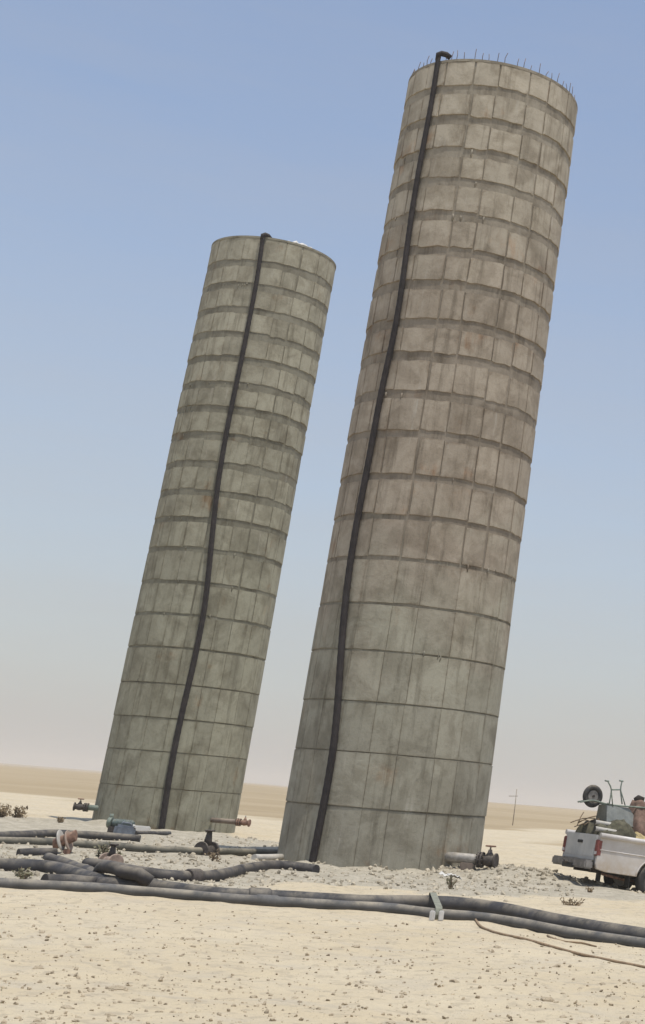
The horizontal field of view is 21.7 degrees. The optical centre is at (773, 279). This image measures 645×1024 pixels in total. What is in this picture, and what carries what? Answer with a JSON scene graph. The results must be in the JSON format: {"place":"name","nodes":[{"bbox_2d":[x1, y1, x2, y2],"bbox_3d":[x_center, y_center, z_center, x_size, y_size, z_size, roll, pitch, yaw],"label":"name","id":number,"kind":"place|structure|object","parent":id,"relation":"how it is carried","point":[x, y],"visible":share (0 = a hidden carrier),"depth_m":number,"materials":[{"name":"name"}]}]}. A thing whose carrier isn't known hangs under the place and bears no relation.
{"place":"outdoors","nodes":[
{"label":"outdoors","id":0,"kind":"place"},
{"bbox_2d":[0,763,644,1023],"bbox_3d":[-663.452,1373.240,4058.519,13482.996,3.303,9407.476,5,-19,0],"label":"ground","id":1,"kind":"structure","parent":0,"point":[532,836],"depth_m":17.03,"materials":[{"name":"beige sand"}]},
{"bbox_2d":[0,804,17,817],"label":"dry shrub","id":2,"kind":"object","parent":1,"relation":"on","point":[3,812],"visible":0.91,"depth_m":46.12,"materials":[{"name":"brown plant"}]},
{"bbox_2d":[7,806,27,817],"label":"dry shrub","id":3,"kind":"object","parent":1,"relation":"on","point":[20,813],"visible":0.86,"depth_m":46.47,"materials":[{"name":"beige plant"}]},
{"bbox_2d":[12,867,33,878],"bbox_3d":[-10.954,8.704,22.701,0.225,0.214,0.376,-3,-21,20],"label":"green weed","id":4,"kind":"object","parent":1,"relation":"on","point":[20,872],"visible":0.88,"depth_m":22.68,"materials":[{"name":"green plant"}]},
{"bbox_2d":[16,848,57,855],"bbox_3d":[-13.723,10.684,28.903,0.194,0.213,0.714,-11,-25,38],"label":"steel pipe","id":5,"kind":"object","parent":1,"relation":"on","point":[32,851],"visible":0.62,"depth_m":28.82,"materials":[{"name":"grey metal"}]},
{"bbox_2d":[32,965,43,968],"bbox_3d":[-6.169,5.781,13.013,0.105,0.055,0.070,11,-20,-18],"label":"stone","id":6,"kind":"object","parent":1,"relation":"on","point":[37,967],"visible":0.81,"depth_m":13.00,"materials":[{"name":"stone"}]},
{"bbox_2d":[57,816,65,822],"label":"dry weed","id":7,"kind":"object","parent":1,"relation":"on","point":[59,820],"visible":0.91,"depth_m":45.84,"materials":[{"name":"brown plant"}]},
{"bbox_2d":[52,830,77,853],"bbox_3d":[-13.825,10.958,30.264,0.438,0.470,0.295,9,-20,-11],"label":"flange joint","id":8,"kind":"object","parent":1,"relation":"on","point":[61,840],"visible":0.96,"depth_m":30.20,"materials":[{"name":"red paint"}]},
{"bbox_2d":[60,1005,74,1008],"bbox_3d":[-5.072,5.229,11.138,0.120,0.048,0.101,3,-16,18],"label":"stone","id":9,"kind":"object","parent":1,"relation":"on","point":[66,1006],"visible":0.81,"depth_m":11.11,"materials":[{"name":"stone"}]},
{"bbox_2d":[0,829,140,841],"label":"plastic pipe","id":10,"kind":"object","parent":1,"relation":"on","point":[94,835],"visible":0.61,"depth_m":36.67,"materials":[{"name":"grey plastic"}]},
{"bbox_2d":[43,853,153,886],"bbox_3d":[-10.819,9.170,24.324,0.518,0.388,6.306,17,-23,-32],"label":"rubber hose","id":11,"kind":"object","parent":1,"relation":"on","point":[143,877],"visible":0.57,"depth_m":22.20,"materials":[{"name":"grey rubber"}]},
{"bbox_2d":[40,874,157,886],"bbox_3d":[-9.486,8.585,21.983,1.653,0.240,0.592,16,-22,-30],"label":"rubber hose","id":12,"kind":"object","parent":1,"relation":"on","point":[77,878],"visible":0.4,"depth_m":21.96,"materials":[{"name":"grey rubber"}]},
{"bbox_2d":[94,841,122,857],"bbox_3d":[-11.396,9.855,26.537,0.520,0.488,0.556,5,-19,0],"label":"green weed","id":13,"kind":"object","parent":1,"relation":"on","point":[103,850],"visible":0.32,"depth_m":26.50,"materials":[{"name":"green plant"}]},
{"bbox_2d":[98,843,123,862],"bbox_3d":[-11.148,9.722,26.121,0.386,0.449,0.289,-13,-26,40],"label":"gate valve","id":14,"kind":"object","parent":1,"relation":"on","point":[112,855],"visible":0.55,"depth_m":26.09,"materials":[{"name":"red paint"}]},
{"bbox_2d":[105,985,124,989],"bbox_3d":[-5.172,5.591,12.221,0.188,0.073,0.101,6,-35,-4],"label":"stone","id":15,"kind":"object","parent":1,"relation":"on","point":[118,987],"visible":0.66,"depth_m":12.20,"materials":[{"name":"stone"}]},
{"bbox_2d":[106,814,135,832],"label":"pump set","id":16,"kind":"object","parent":1,"relation":"on","point":[111,822],"visible":0.58,"depth_m":41.40,"materials":[{"name":"teal paint"}]},
{"bbox_2d":[113,822,135,833],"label":"jerry can","id":17,"kind":"object","parent":1,"relation":"on","point":[123,829],"visible":0.88,"depth_m":40.37,"materials":[{"name":"blue plastic"}]},
{"bbox_2d":[0,837,277,855],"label":"steel pipe","id":18,"kind":"object","parent":1,"relation":"on","point":[131,847],"visible":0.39,"depth_m":32.91,"materials":[{"name":"grey metal"}]},
{"bbox_2d":[135,998,145,1001],"bbox_3d":[-4.796,5.467,11.751,0.100,0.050,0.097,9,-16,-10],"label":"stone","id":19,"kind":"object","parent":1,"relation":"on","point":[140,1000],"visible":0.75,"depth_m":11.73,"materials":[{"name":"stone"}]},
{"bbox_2d":[135,825,150,830],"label":"foam box","id":20,"kind":"object","parent":1,"relation":"on","point":[142,828],"visible":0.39,"depth_m":44.22,"materials":[{"name":"white plastic"}]},
{"bbox_2d":[134,831,170,834],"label":"rubber hose","id":21,"kind":"object","parent":1,"relation":"on","point":[154,832],"visible":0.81,"depth_m":42.33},
{"bbox_2d":[82,858,319,881],"bbox_3d":[-9.654,10.611,27.816,2.380,0.267,6.349,-2,-20,19],"label":"rubber hose","id":22,"kind":"object","parent":1,"relation":"on","point":[209,875],"visible":0.62,"depth_m":26.16,"materials":[{"name":"rubber"}]},
{"bbox_2d":[194,830,219,855],"bbox_3d":[-12.357,12.346,33.849,0.425,0.675,0.385,-3,-21,22],"label":"gate valve","id":23,"kind":"object","parent":1,"relation":"on","point":[207,845],"visible":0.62,"depth_m":33.81,"materials":[{"name":"metal"}]},
{"bbox_2d":[204,848,220,861],"bbox_3d":[-11.064,11.410,30.736,0.352,0.287,0.361,5,-19,0],"label":"dry weed","id":24,"kind":"object","parent":1,"relation":"on","point":[213,855],"visible":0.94,"depth_m":30.72,"materials":[{"name":"brown plant"}]},
{"bbox_2d":[92,235,335,832],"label":"concrete tower","id":25,"kind":"structure","parent":1,"relation":"on","point":[267,434],"depth_m":51.32,"materials":[{"name":"grey concrete"}]},
{"bbox_2d":[73,798,97,811],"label":"outlet valve","id":26,"kind":"object","parent":25,"relation":"attached to","point":[86,807],"visible":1,"depth_m":48.66,"materials":[{"name":"grey paint"}]},
{"bbox_2d":[158,232,271,828],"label":"riser hose","id":27,"kind":"object","parent":25,"relation":"attached to","point":[170,771],"visible":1,"depth_m":50.52,"materials":[{"name":"black rubber"}]},
{"bbox_2d":[210,815,250,826],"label":"outlet valve","id":28,"kind":"object","parent":25,"relation":"attached to","point":[240,822],"visible":1,"depth_m":48.72,"materials":[{"name":"brown metal"}]},
{"bbox_2d":[251,854,283,860],"bbox_3d":[-10.870,12.415,33.351,0.141,0.148,1.058,-1,-20,16],"label":"plastic pipe","id":29,"kind":"object","parent":1,"relation":"on","point":[260,857],"visible":0.83,"depth_m":33.26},
{"bbox_2d":[0,834,574,901],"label":"gravel","id":30,"kind":"structure","parent":1,"relation":"on","point":[270,880],"depth_m":29.63,"materials":[{"name":"beige gravel"}]},
{"bbox_2d":[0,878,644,947],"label":"plastic pipe","id":31,"kind":"object","parent":1,"relation":"on","point":[566,932],"visible":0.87,"depth_m":21.57,"materials":[{"name":"grey plastic"}]},
{"bbox_2d":[0,858,644,937],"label":"plastic pipe","id":32,"kind":"object","parent":1,"relation":"on","point":[447,902],"visible":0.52,"depth_m":22.26,"materials":[{"name":"grey plastic"}]},
{"bbox_2d":[429,892,443,920],"bbox_3d":[-4.879,9.051,22.388,0.199,0.314,1.840,8,-20,-11],"label":"pipe strap","id":33,"kind":"object","parent":32,"relation":"attached to","point":[437,913],"visible":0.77,"depth_m":21.66,"materials":[{"name":"white plastic"}]},
{"bbox_2d":[0,893,644,1023],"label":"grit","id":34,"kind":"object","parent":1,"relation":"on","point":[130,1016],"visible":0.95,"depth_m":13.40,"materials":[{"name":"stone"}]},
{"bbox_2d":[277,49,577,870],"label":"concrete tower","id":35,"kind":"structure","parent":1,"relation":"on","point":[435,569],"depth_m":36.60,"materials":[{"name":"concrete"}]},
{"bbox_2d":[309,51,451,861],"bbox_3d":[-9.317,3.370,36.778,0.554,19.714,0.372,5,-19,0],"label":"riser hose","id":36,"kind":"object","parent":35,"relation":"attached to","point":[322,810],"visible":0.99,"depth_m":36.20,"materials":[{"name":"black rubber"}]},
{"bbox_2d":[444,845,498,869],"bbox_3d":[-6.718,12.738,34.163,1.313,0.614,0.398,1,-20,9],"label":"outlet valve","id":37,"kind":"object","parent":35,"relation":"attached to","point":[468,861],"visible":0.97,"depth_m":34.04,"materials":[{"name":"metal"}]},
{"bbox_2d":[445,876,456,888],"bbox_3d":[-5.910,11.063,28.432,0.244,0.262,0.254,10,-20,-16],"label":"green weed","id":38,"kind":"object","parent":1,"relation":"on","point":[450,884],"visible":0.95,"depth_m":28.42,"materials":[{"name":"green plant"}]},
{"bbox_2d":[447,873,461,879],"bbox_3d":[-6.581,12.281,31.968,0.286,0.072,0.203,-9,-41,34],"label":"plastic scrap","id":39,"kind":"object","parent":1,"relation":"on","point":[453,875],"visible":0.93,"depth_m":31.93,"materials":[{"name":"white plastic"}]},
{"bbox_2d":[306,862,644,893],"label":"spoil","id":40,"kind":"object","parent":1,"relation":"on","point":[542,874],"visible":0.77,"depth_m":33.70,"materials":[{"name":"grey stone"}]},
{"bbox_2d":[512,789,516,824],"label":"wooden post","id":41,"kind":"object","parent":1,"relation":"on","point":[514,807],"visible":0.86,"depth_m":116.33,"materials":[{"name":"brown wood"}]},
{"bbox_2d":[540,997,554,1001],"bbox_3d":[-1.983,6.329,13.598,0.139,0.088,0.126,16,-22,-30],"label":"stone","id":42,"kind":"object","parent":1,"relation":"on","point":[548,999],"visible":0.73,"depth_m":13.56,"materials":[{"name":"stone"}]},
{"bbox_2d":[474,919,644,967],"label":"rope","id":43,"kind":"object","parent":1,"relation":"on","point":[559,948],"visible":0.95,"depth_m":18.59,"materials":[{"name":"fabric"}]},
{"bbox_2d":[547,934,596,946],"bbox_3d":[-2.726,8.470,19.909,0.330,0.052,1.232,19,-24,-35],"label":"rope","id":44,"kind":"object","parent":1,"relation":"on","point":[573,941],"visible":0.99,"depth_m":19.69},
{"bbox_2d":[560,897,584,905],"bbox_3d":[-3.532,10.961,27.312,0.425,0.192,0.429,9,-20,-14],"label":"dry weed","id":45,"kind":"object","parent":1,"relation":"on","point":[572,902],"visible":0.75,"depth_m":27.28,"materials":[{"name":"beige plant"}]},
{"bbox_2d":[552,829,644,892],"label":"pickup truck","id":46,"kind":"object","parent":1,"relation":"on","point":[619,861],"visible":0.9,"depth_m":33.61,"materials":[{"name":"white paint"}]},
{"bbox_2d":[575,819,636,860],"bbox_3d":[-3.674,12.373,34.352,1.186,1.003,1.420,20,-24,-28],"label":"tarpaulin","id":47,"kind":"object","parent":46,"relation":"on","point":[622,827],"visible":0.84,"depth_m":34.03,"materials":[{"name":"beige fabric"}]},
{"bbox_2d":[570,812,599,826],"bbox_3d":[-3.972,12.089,34.645,1.068,0.346,0.810,12,-21,-21],"label":"brush pile","id":48,"kind":"object","parent":47,"relation":"on","point":[584,819],"visible":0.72,"depth_m":34.60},
{"bbox_2d":[594,820,610,825],"bbox_3d":[-3.672,11.950,34.071,0.592,0.112,0.106,20,-24,-28],"label":"pipe length","id":49,"kind":"object","parent":47,"relation":"on","point":[596,822],"visible":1,"depth_m":33.98,"materials":[{"name":"white plastic"}]},
{"bbox_2d":[594,826,616,831],"bbox_3d":[-3.646,12.004,33.825,0.588,0.113,0.106,20,-24,-28],"label":"pipe length","id":50,"kind":"object","parent":47,"relation":"on","point":[597,828],"visible":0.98,"depth_m":33.73,"materials":[{"name":"white plastic"}]},
{"bbox_2d":[578,780,644,826],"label":"wheelbarrow","id":51,"kind":"object","parent":47,"relation":"on","point":[593,797],"visible":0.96,"depth_m":34.44,"materials":[{"name":"metal"}]},
{"bbox_2d":[629,795,644,835],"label":"cloth bundle","id":52,"kind":"object","parent":46,"relation":"in","point":[639,820],"visible":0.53,"depth_m":34.61,"materials":[{"name":"fabric"}]},
{"bbox_2d":[635,832,644,867],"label":"sacking","id":53,"kind":"object","parent":46,"relation":"on","point":[639,835],"visible":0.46,"depth_m":34.18,"materials":[{"name":"beige fabric"}]},
{"bbox_2d":[0,0,644,809],"label":"sky","id":54,"kind":"structure","parent":0,"point":[137,136],"materials":[{"name":"blue"}]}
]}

